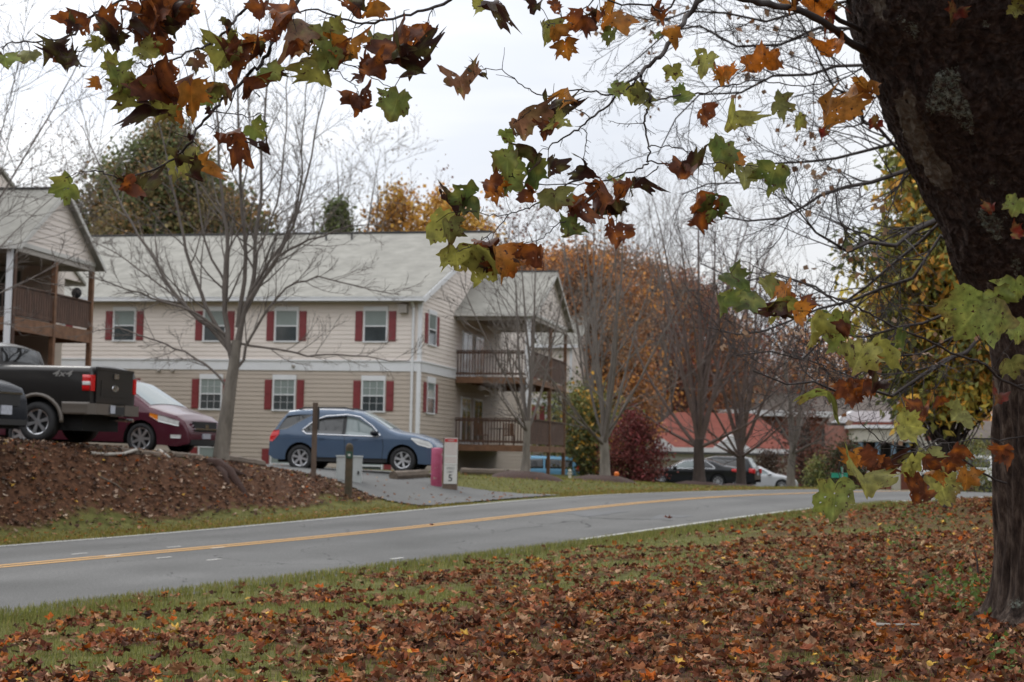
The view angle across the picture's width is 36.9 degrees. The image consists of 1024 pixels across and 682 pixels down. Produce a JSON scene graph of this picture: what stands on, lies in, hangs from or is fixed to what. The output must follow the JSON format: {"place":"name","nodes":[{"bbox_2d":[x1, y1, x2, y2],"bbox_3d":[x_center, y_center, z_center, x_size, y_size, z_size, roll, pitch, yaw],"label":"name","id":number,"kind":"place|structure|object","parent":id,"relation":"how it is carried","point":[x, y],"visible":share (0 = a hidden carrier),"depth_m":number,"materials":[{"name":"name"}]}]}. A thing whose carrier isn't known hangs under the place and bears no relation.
{"place":"outdoors","nodes":[
{"label":"outdoors","id":0,"kind":"place"},
{"bbox_2d":[266,464,558,504],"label":"driveway","id":1,"kind":"structure","parent":0,"point":[402,490],"depth_m":37.02,"materials":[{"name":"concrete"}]},
{"bbox_2d":[336,455,362,482],"bbox_3d":[-3.865,3.083,36.486,0.630,0.722,0.500,1,-4,-4],"label":"utility box","id":2,"kind":"object","parent":1,"relation":"on","point":[357,467],"visible":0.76,"depth_m":36.27,"materials":[{"name":"grey"}]},
{"bbox_2d":[268,407,442,470],"bbox_3d":[-4.184,2.732,42.506,4.790,1.764,2.246,1,-4,9],"label":"parked suv","id":3,"kind":"object","parent":1,"relation":"on","point":[371,438],"visible":0.88,"depth_m":41.72,"materials":[{"name":"blue paint"}]},
{"bbox_2d":[389,469,429,478],"bbox_3d":[-2.650,3.483,39.950,0.281,0.280,2.324,0,-4,18],"label":"timber wheel stop","id":4,"kind":"object","parent":1,"relation":"on","point":[410,474],"visible":0.89,"depth_m":39.62,"materials":[{"name":"beige"}]},
{"bbox_2d":[0,0,901,393],"label":"sky","id":5,"kind":"structure","parent":0,"point":[466,130],"materials":[{"name":"white"}]},
{"bbox_2d":[0,489,991,613],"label":"road","id":6,"kind":"structure","parent":0,"point":[26,585],"depth_m":24.91,"materials":[{"name":"asphalt"}]},
{"bbox_2d":[0,493,802,567],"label":"line","id":7,"kind":"object","parent":6,"relation":"on","point":[348,534],"visible":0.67,"depth_m":25.82,"materials":[{"name":"paint"}]},
{"bbox_2d":[4,489,862,545],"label":"edge line","id":8,"kind":"object","parent":6,"relation":"on","point":[314,519],"visible":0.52,"depth_m":29.47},
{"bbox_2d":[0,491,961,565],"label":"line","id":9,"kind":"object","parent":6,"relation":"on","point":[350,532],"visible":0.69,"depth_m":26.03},
{"bbox_2d":[565,510,628,516],"bbox_3d":[1.670,3.491,31.193,0.854,0.074,1.875,-2,-5,33],"label":"tar stain","id":10,"kind":"object","parent":6,"relation":"on","point":[590,513],"visible":1,"depth_m":31.27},
{"bbox_2d":[647,515,692,518],"bbox_3d":[3.106,3.471,30.288,0.661,0.050,1.252,0,-4,20],"label":"tar stain","id":11,"kind":"object","parent":6,"relation":"on","point":[664,517],"visible":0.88,"depth_m":30.41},
{"bbox_2d":[584,500,909,539],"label":"edge line","id":12,"kind":"object","parent":6,"relation":"on","point":[700,522],"visible":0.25,"depth_m":28.83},
{"bbox_2d":[0,442,1023,681],"bbox_3d":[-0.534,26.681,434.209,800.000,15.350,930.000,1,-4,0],"label":"ground","id":13,"kind":"structure","parent":0,"point":[90,512],"depth_m":25.23,"materials":[{"name":"plant"}]},
{"bbox_2d":[0,380,27,427],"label":"parked suv","id":14,"kind":"object","parent":13,"relation":"on","point":[13,405],"visible":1,"depth_m":27.15,"materials":[{"name":"grey paint"}]},
{"bbox_2d":[0,168,106,443],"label":"apartment house","id":15,"kind":"structure","parent":13,"relation":"on","point":[71,311],"depth_m":49.07,"materials":[{"name":"brown wood"}]},
{"bbox_2d":[0,267,23,307],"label":"window","id":16,"kind":"structure","parent":15,"relation":"in","point":[20,270],"depth_m":51.94,"materials":[{"name":"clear glass"}]},
{"bbox_2d":[0,94,121,223],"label":"bare tree","id":17,"kind":"object","parent":13,"relation":"on","point":[80,177],"visible":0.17,"depth_m":95.46,"materials":[{"name":"grey plant"}]},
{"bbox_2d":[0,343,138,442],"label":"pickup truck","id":18,"kind":"object","parent":13,"relation":"on","point":[80,404],"visible":0.96,"depth_m":29.97,"materials":[{"name":"grey paint"}]},
{"bbox_2d":[61,154,125,234],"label":"evergreen tree","id":19,"kind":"object","parent":13,"relation":"on","point":[99,203],"visible":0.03,"depth_m":95.63,"materials":[{"name":"green plant"}]},
{"bbox_2d":[80,444,117,450],"bbox_3d":[-8.232,2.185,30.612,0.729,0.246,0.230,4,-5,-35],"label":"timber wheel stop","id":20,"kind":"object","parent":13,"relation":"on","point":[99,447],"visible":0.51,"depth_m":30.56,"materials":[{"name":"black"}]},
{"bbox_2d":[0,379,217,452],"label":"minivan","id":21,"kind":"object","parent":13,"relation":"on","point":[170,422],"visible":0.42,"depth_m":34.02,"materials":[{"name":"red paint"}]},
{"bbox_2d":[0,0,222,335],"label":"bare tree","id":22,"kind":"object","parent":13,"relation":"on","point":[18,168],"visible":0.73,"depth_m":41.52,"materials":[{"name":"grey plant"}]},
{"bbox_2d":[90,448,170,457],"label":"drain pipe","id":23,"kind":"object","parent":13,"relation":"on","point":[118,453],"visible":0.74,"depth_m":30.40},
{"bbox_2d":[117,447,160,456],"bbox_3d":[-7.588,2.299,31.206,0.230,0.280,1.028,-2,-5,37],"label":"timber wheel stop","id":24,"kind":"object","parent":13,"relation":"on","point":[137,452],"visible":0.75,"depth_m":31.16,"materials":[{"name":"black"}]},
{"bbox_2d":[72,110,264,234],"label":"evergreen tree","id":25,"kind":"object","parent":13,"relation":"on","point":[151,136],"visible":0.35,"depth_m":90.74,"materials":[{"name":"green plant"}]},
{"bbox_2d":[167,451,202,459],"bbox_3d":[-6.896,2.458,32.449,0.230,0.254,0.891,-2,-5,36],"label":"timber wheel stop","id":26,"kind":"object","parent":13,"relation":"on","point":[179,454],"visible":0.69,"depth_m":32.33,"materials":[{"name":"beige"}]},
{"bbox_2d":[206,458,248,497],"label":"tree roots","id":27,"kind":"object","parent":13,"relation":"on","point":[227,471],"visible":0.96,"depth_m":32.36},
{"bbox_2d":[178,174,294,233],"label":"evergreen tree","id":28,"kind":"object","parent":13,"relation":"on","point":[254,211],"visible":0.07,"depth_m":94.90,"materials":[{"name":"green plant"}]},
{"bbox_2d":[51,0,428,463],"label":"bare tree","id":29,"kind":"object","parent":13,"relation":"on","point":[221,450],"visible":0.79,"depth_m":34.34,"materials":[{"name":"grey plant"}]},
{"bbox_2d":[229,455,265,468],"bbox_3d":[-6.318,2.811,35.782,0.271,0.391,2.682,0,-4,13],"label":"timber wheel stop","id":30,"kind":"object","parent":13,"relation":"on","point":[240,459],"visible":0.44,"depth_m":35.97,"materials":[{"name":"beige"}]},
{"bbox_2d":[268,144,359,231],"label":"bare tree","id":31,"kind":"object","parent":13,"relation":"on","point":[314,192],"visible":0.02,"depth_m":106.09,"materials":[{"name":"grey plant"}]},
{"bbox_2d":[311,402,319,477],"bbox_3d":[-4.526,2.423,35.313,0.160,2.012,0.520,2,-4,-7],"label":"sign post","id":32,"kind":"object","parent":13,"relation":"on","point":[315,418],"visible":0.82,"depth_m":35.26,"materials":[{"name":"brown wood"}]},
{"bbox_2d":[61,230,573,474],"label":"apartment house","id":33,"kind":"structure","parent":13,"relation":"on","point":[432,390],"depth_m":63.25,"materials":[{"name":"beige"}]},
{"bbox_2d":[112,307,136,341],"bbox_3d":[-16.011,-0.699,63.453,1.050,1.448,0.095,0,-4,12],"label":"window","id":34,"kind":"structure","parent":33,"relation":"in","point":[125,321],"depth_m":63.44,"materials":[{"name":"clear glass"}]},
{"bbox_2d":[198,446,213,457],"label":"window","id":35,"kind":"structure","parent":33,"relation":"in","point":[203,450],"depth_m":62.26,"materials":[{"name":"glass"}]},
{"bbox_2d":[198,374,222,409],"bbox_3d":[-12.237,2.074,62.425,1.030,1.459,0.095,0,-4,12],"label":"window","id":36,"kind":"structure","parent":33,"relation":"in","point":[210,393],"depth_m":62.41,"materials":[{"name":"white glass"}]},
{"bbox_2d":[202,306,224,341],"bbox_3d":[-12.116,-0.682,62.612,1.050,1.448,0.095,0,-4,12],"label":"window","id":37,"kind":"structure","parent":33,"relation":"in","point":[216,311],"depth_m":62.61,"materials":[{"name":"white glass"}]},
{"bbox_2d":[270,456,288,464],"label":"window","id":38,"kind":"structure","parent":33,"relation":"in","point":[272,461],"depth_m":61.59,"materials":[{"name":"white glass"}]},
{"bbox_2d":[271,375,296,410],"bbox_3d":[-9.158,2.087,61.757,1.030,1.459,0.095,0,-4,12],"label":"window","id":39,"kind":"structure","parent":33,"relation":"in","point":[284,386],"depth_m":61.74,"materials":[{"name":"white glass"}]},
{"bbox_2d":[273,306,298,341],"bbox_3d":[-9.093,-0.669,61.956,1.050,1.448,0.095,0,-4,12],"label":"window","id":40,"kind":"structure","parent":33,"relation":"in","point":[286,320],"depth_m":61.94,"materials":[{"name":"white glass"}]},
{"bbox_2d":[362,464,382,469],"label":"window","id":41,"kind":"structure","parent":33,"relation":"in","point":[364,466],"depth_m":60.73,"materials":[{"name":"white glass"}]},
{"bbox_2d":[361,375,385,412],"bbox_3d":[-5.505,2.103,60.969,1.030,1.459,0.095,0,-4,12],"label":"window","id":42,"kind":"structure","parent":33,"relation":"in","point":[373,387],"depth_m":60.95,"materials":[{"name":"white glass"}]},
{"bbox_2d":[362,306,388,342],"bbox_3d":[-5.427,-0.654,61.164,1.050,1.448,0.095,0,-4,12],"label":"window","id":43,"kind":"structure","parent":33,"relation":"in","point":[375,326],"depth_m":61.14,"materials":[{"name":"white glass"}]},
{"bbox_2d":[426,376,435,414],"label":"window","id":44,"kind":"structure","parent":33,"relation":"in","point":[431,381],"depth_m":62.18,"materials":[{"name":"white glass"}]},
{"bbox_2d":[427,309,437,346],"bbox_3d":[-3.243,-0.518,62.428,0.095,1.448,1.277,0,-4,12],"label":"window","id":45,"kind":"structure","parent":33,"relation":"in","point":[432,326],"depth_m":62.44,"materials":[{"name":"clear glass"}]},
{"bbox_2d":[460,396,470,443],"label":"patio door","id":46,"kind":"structure","parent":33,"relation":"in","point":[465,401],"depth_m":67.81,"materials":[{"name":"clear glass"}]},
{"bbox_2d":[462,330,472,376],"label":"patio door","id":47,"kind":"structure","parent":33,"relation":"in","point":[466,342],"depth_m":68.11,"materials":[{"name":"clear glass"}]},
{"bbox_2d":[472,398,482,444],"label":"patio door","id":48,"kind":"structure","parent":33,"relation":"in","point":[477,403],"depth_m":70.05,"materials":[{"name":"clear glass"}]},
{"bbox_2d":[474,334,483,376],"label":"patio door","id":49,"kind":"structure","parent":33,"relation":"in","point":[478,345],"depth_m":70.36,"materials":[{"name":"grey glass"}]},
{"bbox_2d":[473,422,487,444],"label":"deck chair","id":50,"kind":"object","parent":33,"relation":"on","point":[478,432],"visible":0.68,"depth_m":66.50,"materials":[{"name":"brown wood"}]},
{"bbox_2d":[313,193,361,231],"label":"conifer","id":51,"kind":"object","parent":13,"relation":"on","point":[334,218],"visible":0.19,"depth_m":98.40,"materials":[{"name":"green plant"}]},
{"bbox_2d":[243,105,445,232],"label":"bare tree","id":52,"kind":"object","parent":13,"relation":"on","point":[370,176],"visible":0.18,"depth_m":100.12,"materials":[{"name":"grey plant"}]},
{"bbox_2d":[344,443,352,497],"bbox_3d":[-3.621,3.011,34.056,0.170,1.488,0.185,2,-4,-5],"label":"marker post","id":53,"kind":"object","parent":13,"relation":"on","point":[348,469],"visible":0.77,"depth_m":34.01,"materials":[{"name":"brown"}]},
{"bbox_2d":[358,172,428,231],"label":"leafy tree","id":54,"kind":"object","parent":13,"relation":"on","point":[391,211],"visible":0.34,"depth_m":100.45,"materials":[{"name":"orange plant"}]},
{"bbox_2d":[0,437,789,542],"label":"bank litter","id":55,"kind":"object","parent":13,"relation":"on","point":[78,445],"visible":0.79,"depth_m":30.34,"materials":[{"name":"brown plant"}]},
{"bbox_2d":[431,448,442,486],"bbox_3d":[-1.887,3.187,38.467,0.280,1.026,0.280,1,-4,0],"label":"bollard","id":56,"kind":"object","parent":13,"relation":"on","point":[436,465],"visible":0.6,"depth_m":38.36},
{"bbox_2d":[385,182,510,242],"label":"leafy tree","id":57,"kind":"object","parent":13,"relation":"on","point":[436,202],"visible":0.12,"depth_m":98.03,"materials":[{"name":"orange plant"}]},
{"bbox_2d":[442,437,457,489],"bbox_3d":[-1.531,3.127,38.092,0.370,1.465,0.071,1,-4,4],"label":"speed limit sign","id":58,"kind":"object","parent":13,"relation":"on","point":[450,465],"visible":1,"depth_m":38.07,"materials":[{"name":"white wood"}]},
{"bbox_2d":[404,164,555,268],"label":"bare tree","id":59,"kind":"object","parent":13,"relation":"on","point":[508,217],"visible":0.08,"depth_m":100.17,"materials":[{"name":"grey plant"}]},
{"bbox_2d":[460,468,504,475],"bbox_3d":[-0.904,4.063,47.480,1.394,0.266,0.271,2,-4,-13],"label":"timber wheel stop","id":60,"kind":"object","parent":13,"relation":"on","point":[477,471],"visible":0.74,"depth_m":47.37,"materials":[{"name":"beige"}]},
{"bbox_2d":[0,441,1022,681],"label":"grass","id":61,"kind":"structure","parent":13,"relation":"on","point":[62,606],"depth_m":17.45,"materials":[{"name":"plant"}]},
{"bbox_2d":[0,0,1023,629],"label":"sycamore tree","id":62,"kind":"object","parent":13,"relation":"on","point":[946,80],"visible":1,"depth_m":8.52,"materials":[{"name":"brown plant"}]},
{"bbox_2d":[0,496,1023,681],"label":"leaf litter","id":63,"kind":"object","parent":13,"relation":"on","point":[773,624],"visible":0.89,"depth_m":12.94,"materials":[{"name":"plant"}]},
{"bbox_2d":[429,174,599,470],"bbox_3d":[-0.057,-0.434,46.650,5.589,9.426,5.538,4,-5,-35],"label":"bare tree","id":64,"kind":"object","parent":13,"relation":"on","point":[527,422],"visible":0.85,"depth_m":45.95,"materials":[{"name":"grey plant"}]},
{"bbox_2d":[492,471,562,481],"bbox_3d":[0.465,4.101,45.880,2.553,0.431,2.586,1,-4,0],"label":"mulch ring","id":65,"kind":"object","parent":13,"relation":"on","point":[528,475],"visible":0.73,"depth_m":45.17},
{"bbox_2d":[502,226,603,375],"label":"leafy tree","id":66,"kind":"object","parent":13,"relation":"on","point":[528,267],"depth_m":97.89,"materials":[{"name":"orange plant"}]},
{"bbox_2d":[530,455,578,475],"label":"parked van","id":67,"kind":"object","parent":13,"relation":"on","point":[538,463],"visible":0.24,"depth_m":82.98,"materials":[{"name":"blue paint"}]},
{"bbox_2d":[531,355,593,456],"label":"green thicket","id":68,"kind":"object","parent":13,"relation":"on","point":[552,402],"visible":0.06,"depth_m":90.52,"materials":[{"name":"green plant"}]},
{"bbox_2d":[531,316,597,455],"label":"apartment house","id":69,"kind":"structure","parent":13,"relation":"on","point":[571,359],"depth_m":91.31,"materials":[{"name":"beige"}]},
{"bbox_2d":[539,380,623,474],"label":"green thicket","id":70,"kind":"object","parent":13,"relation":"on","point":[569,410],"visible":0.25,"depth_m":85.45,"materials":[{"name":"green plant"}]},
{"bbox_2d":[541,236,622,342],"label":"leafy tree","id":71,"kind":"object","parent":13,"relation":"on","point":[555,247],"visible":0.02,"depth_m":106.11,"materials":[{"name":"orange plant"}]},
{"bbox_2d":[532,371,646,476],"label":"green thicket","id":72,"kind":"object","parent":13,"relation":"on","point":[586,464],"visible":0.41,"depth_m":83.31,"materials":[{"name":"green plant"}]},
{"bbox_2d":[514,142,664,474],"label":"bare tree","id":73,"kind":"object","parent":13,"relation":"on","point":[581,350],"visible":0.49,"depth_m":88.57,"materials":[{"name":"grey plant"}]},
{"bbox_2d":[544,227,651,444],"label":"leafy tree","id":74,"kind":"object","parent":13,"relation":"on","point":[606,365],"visible":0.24,"depth_m":97.60,"materials":[{"name":"orange plant"}]},
{"bbox_2d":[574,475,635,482],"bbox_3d":[3.102,4.702,51.684,2.602,0.387,2.542,1,-4,0],"label":"mulch ring","id":75,"kind":"object","parent":13,"relation":"on","point":[606,478],"visible":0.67,"depth_m":51.15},
{"bbox_2d":[482,154,736,475],"bbox_3d":[2.952,-0.998,51.739,7.726,11.710,8.304,3,-5,-28],"label":"bare tree","id":76,"kind":"object","parent":13,"relation":"on","point":[606,425],"visible":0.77,"depth_m":51.85,"materials":[{"name":"grey plant"}]},
{"bbox_2d":[561,236,683,465],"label":"leafy tree","id":77,"kind":"object","parent":13,"relation":"on","point":[637,370],"visible":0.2,"depth_m":102.24,"materials":[{"name":"orange plant"}]},
{"bbox_2d":[592,403,678,482],"bbox_3d":[4.957,4.420,61.843,3.454,3.975,3.364,1,-4,0],"label":"crimson bush","id":78,"kind":"object","parent":13,"relation":"on","point":[635,434],"visible":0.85,"depth_m":61.52,"materials":[{"name":"red plant"}]},
{"bbox_2d":[579,140,726,422],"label":"bare tree","id":79,"kind":"object","parent":13,"relation":"on","point":[662,418],"visible":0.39,"depth_m":128.05,"materials":[{"name":"grey plant"}]},
{"bbox_2d":[620,247,721,420],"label":"leafy tree","id":80,"kind":"object","parent":13,"relation":"on","point":[665,315],"visible":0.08,"depth_m":134.20,"materials":[{"name":"orange plant"}]},
{"bbox_2d":[630,304,713,427],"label":"leafy tree","id":81,"kind":"object","parent":13,"relation":"on","point":[679,385],"visible":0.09,"depth_m":133.67,"materials":[{"name":"brown plant"}]},
{"bbox_2d":[630,259,738,416],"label":"leafy tree","id":82,"kind":"object","parent":13,"relation":"on","point":[717,401],"visible":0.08,"depth_m":137.04,"materials":[{"name":"orange plant"}]},
{"bbox_2d":[558,128,814,481],"bbox_3d":[6.795,-1.406,61.831,10.241,14.764,10.831,1,-4,0],"label":"bare tree","id":83,"kind":"object","parent":13,"relation":"on","point":[700,420],"visible":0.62,"depth_m":61.77,"materials":[{"name":"grey plant"}]},
{"bbox_2d":[676,481,722,486],"bbox_3d":[7.517,5.830,61.889,2.617,0.394,2.521,1,-4,0],"label":"mulch ring","id":84,"kind":"object","parent":13,"relation":"on","point":[698,483],"visible":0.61,"depth_m":61.14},
{"bbox_2d":[644,412,798,474],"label":"red roof hall","id":85,"kind":"structure","parent":13,"relation":"on","point":[679,448],"depth_m":115.77,"materials":[{"name":"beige paint"}]},
{"bbox_2d":[690,274,769,412],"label":"leafy tree","id":86,"kind":"object","parent":13,"relation":"on","point":[728,395],"visible":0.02,"depth_m":141.02,"materials":[{"name":"orange plant"}]},
{"bbox_2d":[634,192,844,483],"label":"bare tree","id":87,"kind":"object","parent":13,"relation":"on","point":[740,470],"visible":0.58,"depth_m":65.83,"materials":[{"name":"grey plant"}]},
{"bbox_2d":[710,311,802,395],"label":"leafy tree","id":88,"kind":"object","parent":13,"relation":"on","point":[759,357],"visible":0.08,"depth_m":148.84,"materials":[{"name":"brown plant"}]},
{"bbox_2d":[700,265,839,398],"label":"bare tree","id":89,"kind":"object","parent":13,"relation":"on","point":[775,383],"visible":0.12,"depth_m":148.77,"materials":[{"name":"brown plant"}]},
{"bbox_2d":[754,445,787,473],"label":"brown shrub","id":90,"kind":"object","parent":13,"relation":"on","point":[766,462],"visible":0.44,"depth_m":103.51,"materials":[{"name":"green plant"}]},
{"bbox_2d":[717,393,842,478],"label":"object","id":91,"kind":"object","parent":13,"relation":"on","point":[766,408],"visible":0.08,"depth_m":140.19,"materials":[{"name":"red"}]},
{"bbox_2d":[572,0,991,515],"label":"bare tree","id":92,"kind":"object","parent":13,"relation":"on","point":[805,33],"visible":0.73,"depth_m":17.11,"materials":[{"name":"grey plant"}]},
{"bbox_2d":[734,319,862,486],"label":"bare tree","id":93,"kind":"object","parent":13,"relation":"on","point":[793,451],"visible":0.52,"depth_m":77.44,"materials":[{"name":"grey plant"}]},
{"bbox_2d":[755,314,847,393],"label":"leafy tree","id":94,"kind":"object","parent":13,"relation":"on","point":[792,378],"visible":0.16,"depth_m":154.26,"materials":[{"name":"brown plant"}]},
{"bbox_2d":[765,399,841,486],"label":"leafy tree","id":95,"kind":"object","parent":13,"relation":"on","point":[801,458],"visible":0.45,"depth_m":97.51,"materials":[{"name":"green plant"}]},
{"bbox_2d":[795,451,834,487],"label":"green shrub","id":96,"kind":"object","parent":13,"relation":"on","point":[812,476],"visible":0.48,"depth_m":87.45,"materials":[{"name":"green plant"}]},
{"bbox_2d":[778,315,899,399],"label":"leafy tree","id":97,"kind":"object","parent":13,"relation":"on","point":[848,372],"visible":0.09,"depth_m":149.96,"materials":[{"name":"brown plant"}]},
{"bbox_2d":[831,467,847,477],"bbox_3d":[13.207,5.552,61.737,0.652,0.979,0.435,4,-5,-36],"label":"street name sign","id":98,"kind":"object","parent":13,"relation":"on","point":[834,475],"visible":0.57,"depth_m":61.75,"materials":[{"name":"teal"}]},
{"bbox_2d":[816,433,880,488],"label":"dark shrub","id":99,"kind":"object","parent":13,"relation":"on","point":[834,457],"visible":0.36,"depth_m":75.49,"materials":[{"name":"green plant"}]},
{"bbox_2d":[827,137,992,510],"bbox_3d":[8.346,-0.861,30.158,4.400,8.738,4.208,1,-4,0],"label":"leafy tree","id":100,"kind":"object","parent":13,"relation":"on","point":[978,389],"visible":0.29,"depth_m":29.48,"materials":[{"name":"yellow plant"}]},
{"bbox_2d":[864,498,1023,677],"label":"weeds","id":101,"kind":"object","parent":13,"relation":"on","point":[974,594],"visible":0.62,"depth_m":14.85,"materials":[{"name":"green plant"}]},
{"bbox_2d":[914,421,991,492],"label":"brick wing","id":102,"kind":"structure","parent":13,"relation":"on","point":[987,427],"depth_m":96.95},
{"bbox_2d":[918,455,991,486],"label":"hatchback","id":103,"kind":"object","parent":13,"relation":"on","point":[979,467],"visible":0.12,"depth_m":82.46,"materials":[{"name":"white paint"}]},
{"bbox_2d":[956,428,991,491],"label":"sapling","id":104,"kind":"object","parent":13,"relation":"on","point":[978,450],"visible":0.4,"depth_m":69.50,"materials":[{"name":"green plant"}]},
{"bbox_2d":[825,394,930,489],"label":"brick porch block","id":105,"kind":"structure","parent":0,"point":[864,434],"depth_m":106.26,"materials":[{"name":"beige paint"}]},
{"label":"parking lot","id":106,"kind":"structure","parent":0,"visible":0},
{"bbox_2d":[652,458,735,484],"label":"sedan","id":107,"kind":"object","parent":106,"relation":"on","point":[721,475],"visible":0.59,"depth_m":78.33,"materials":[{"name":"black paint"}]},
{"bbox_2d":[705,456,761,484],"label":"parked suv","id":108,"kind":"object","parent":106,"relation":"on","point":[753,473],"visible":0.21,"depth_m":84.61,"materials":[{"name":"black paint"}]},
{"bbox_2d":[756,466,797,486],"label":"sedan","id":109,"kind":"object","parent":106,"relation":"on","point":[769,478],"visible":0.26,"depth_m":90.69,"materials":[{"name":"silver paint"}]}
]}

